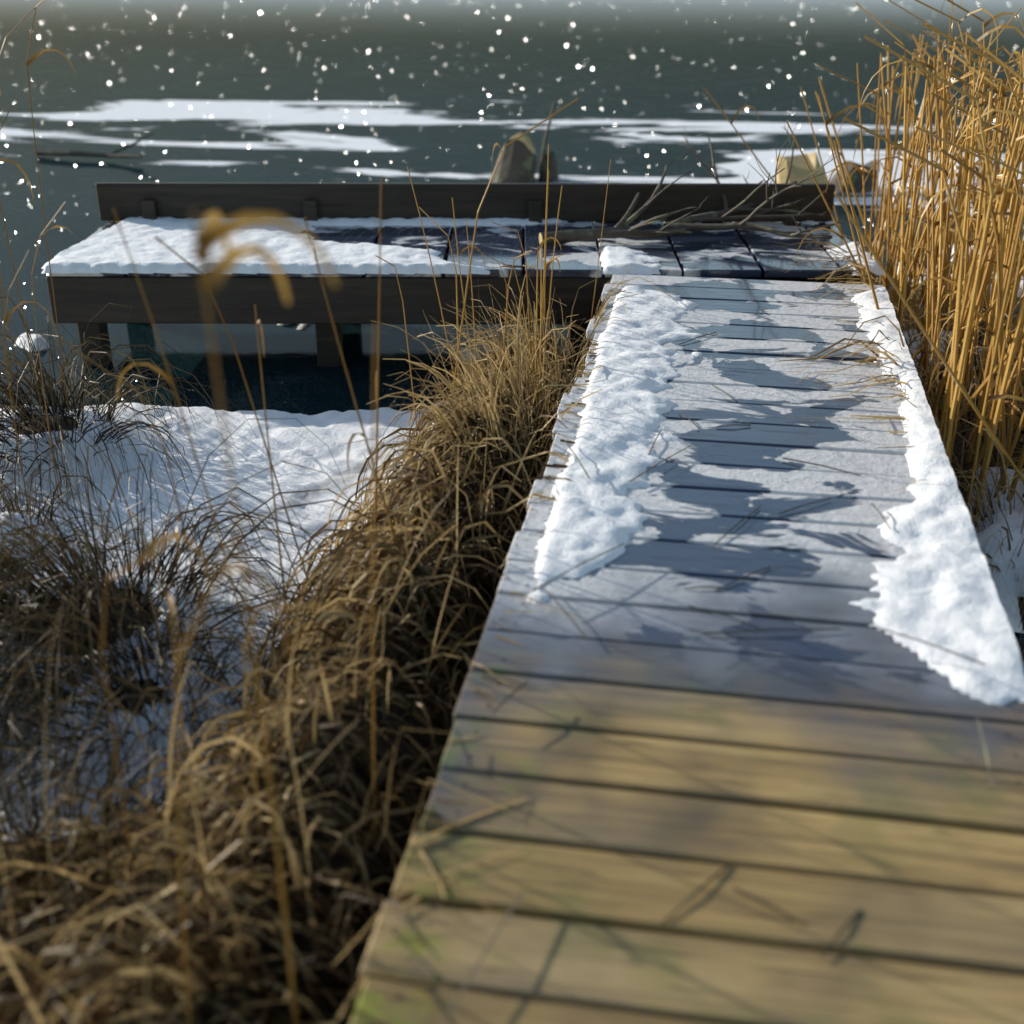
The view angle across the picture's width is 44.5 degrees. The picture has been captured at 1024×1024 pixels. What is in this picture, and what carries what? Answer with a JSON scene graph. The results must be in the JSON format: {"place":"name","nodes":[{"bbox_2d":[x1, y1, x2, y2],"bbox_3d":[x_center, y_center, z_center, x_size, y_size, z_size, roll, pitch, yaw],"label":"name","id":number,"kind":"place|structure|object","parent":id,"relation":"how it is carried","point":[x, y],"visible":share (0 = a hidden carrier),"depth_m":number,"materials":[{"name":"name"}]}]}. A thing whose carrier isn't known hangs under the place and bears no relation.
{"place":"outdoors","nodes":[
{"label":"outdoors","id":0,"kind":"place"},
{"bbox_2d":[0,0,1023,669],"bbox_3d":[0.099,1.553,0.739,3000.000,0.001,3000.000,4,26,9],"label":"lake water","id":1,"kind":"structure","parent":0,"point":[420,90],"depth_m":11.69,"materials":[{"name":"liquid"}]},
{"bbox_2d":[0,645,371,1023],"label":"straw grass","id":2,"kind":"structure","parent":1,"relation":"on","point":[23,896],"depth_m":2.16,"materials":[{"name":"brown plant"}]},
{"bbox_2d":[0,324,525,860],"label":"snowy ground","id":3,"kind":"structure","parent":1,"relation":"on","point":[296,442],"depth_m":3.94,"materials":[{"name":"white snow"}]},
{"bbox_2d":[0,291,445,1023],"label":"dry grass","id":4,"kind":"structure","parent":3,"relation":"on","point":[16,575],"depth_m":2.82,"materials":[{"name":"brown plant"}]},
{"bbox_2d":[0,350,571,1023],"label":"dry grass","id":5,"kind":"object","parent":1,"relation":"on","point":[402,748],"visible":0.09,"depth_m":2.50,"materials":[{"name":"brown plant"}]},
{"bbox_2d":[0,260,665,1023],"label":"grass clump","id":6,"kind":"object","parent":1,"relation":"on","point":[422,482],"visible":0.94,"depth_m":2.30,"materials":[{"name":"brown plant"}]},
{"bbox_2d":[46,182,861,366],"bbox_3d":[-0.660,0.275,3.023,3.358,0.896,6.705,4,26,9],"label":"jetty frame","id":7,"kind":"object","parent":1,"relation":"on","point":[81,301],"visible":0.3,"depth_m":5.15,"materials":[{"name":"black wood"}]},
{"bbox_2d":[48,221,876,277],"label":"dock planks","id":8,"kind":"object","parent":7,"relation":"on","point":[742,253],"visible":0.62,"depth_m":5.17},
{"bbox_2d":[41,216,885,275],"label":"snow on head","id":9,"kind":"structure","parent":7,"relation":"on","point":[104,251],"depth_m":5.05},
{"bbox_2d":[350,274,1023,1023],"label":"jetty walkway planks","id":10,"kind":"object","parent":7,"relation":"on","point":[652,752],"visible":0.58,"depth_m":2.09,"materials":[{"name":"brown wood"}]},
{"bbox_2d":[541,119,847,246],"bbox_3d":[0.788,-1.469,5.316,1.254,0.554,1.232,4,26,9],"label":"fallen branch","id":11,"kind":"object","parent":7,"relation":"on","point":[680,225],"visible":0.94,"depth_m":5.24,"materials":[{"name":"brown wood"}]},
{"bbox_2d":[526,286,1023,704],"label":"snow on walkway","id":12,"kind":"structure","parent":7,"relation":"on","point":[935,586],"depth_m":2.94,"materials":[{"name":"white snow"}]},
{"bbox_2d":[1,0,1013,401],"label":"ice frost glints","id":13,"kind":"object","parent":1,"relation":"on","point":[391,162],"visible":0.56,"depth_m":11.78,"materials":[{"name":"white"}]},
{"bbox_2d":[490,132,536,182],"bbox_3d":[0.002,-2.401,8.521,0.334,0.325,0.310,4,26,9],"label":"rock","id":14,"kind":"object","parent":1,"relation":"on","point":[517,163],"visible":0.83,"depth_m":8.44,"materials":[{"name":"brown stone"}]},
{"bbox_2d":[35,102,1023,1023],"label":"stick debris","id":15,"kind":"object","parent":1,"relation":"on","point":[67,152],"visible":0.98,"depth_m":2.56,"materials":[{"name":"brown plant"}]},
{"bbox_2d":[539,151,558,180],"bbox_3d":[0.255,-2.373,8.608,0.149,0.198,0.148,4,26,9],"label":"stump","id":16,"kind":"object","parent":1,"relation":"on","point":[553,170],"visible":0.89,"depth_m":8.57,"materials":[{"name":"wood"}]},
{"bbox_2d":[776,152,827,182],"bbox_3d":[1.909,-2.198,8.163,0.371,0.275,0.358,-16,30,-29],"label":"stump","id":17,"kind":"object","parent":1,"relation":"on","point":[800,171],"visible":0.49,"depth_m":8.08,"materials":[{"name":"brown wood"}]},
{"bbox_2d":[829,159,880,192],"bbox_3d":[2.256,-2.232,8.305,0.318,0.212,0.335,-21,33,-36],"label":"stump","id":18,"kind":"object","parent":1,"relation":"on","point":[856,178],"visible":0.45,"depth_m":8.21,"materials":[{"name":"wood"}]},
{"bbox_2d":[772,223,1023,646],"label":"reed grass","id":19,"kind":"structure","parent":1,"relation":"on","point":[963,420],"depth_m":3.93,"materials":[{"name":"beige plant"}]},
{"bbox_2d":[897,244,1023,639],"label":"snowy ground","id":20,"kind":"structure","parent":1,"relation":"on","point":[1013,583],"depth_m":3.43,"materials":[{"name":"white snow"}]},
{"bbox_2d":[0,0,1023,1023],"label":"reeds","id":21,"kind":"object","parent":20,"relation":"on","point":[993,228],"visible":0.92,"depth_m":3.77,"materials":[{"name":"yellow plant"}]},
{"bbox_2d":[903,320,1023,630],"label":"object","id":22,"kind":"object","parent":1,"relation":"on","point":[957,452],"visible":0.06,"depth_m":3.93,"materials":[{"name":"brown plant"}]},
{"bbox_2d":[397,275,1020,997],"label":"jetty nail heads","id":23,"kind":"object","parent":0,"point":[471,755],"visible":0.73,"depth_m":2.11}
]}

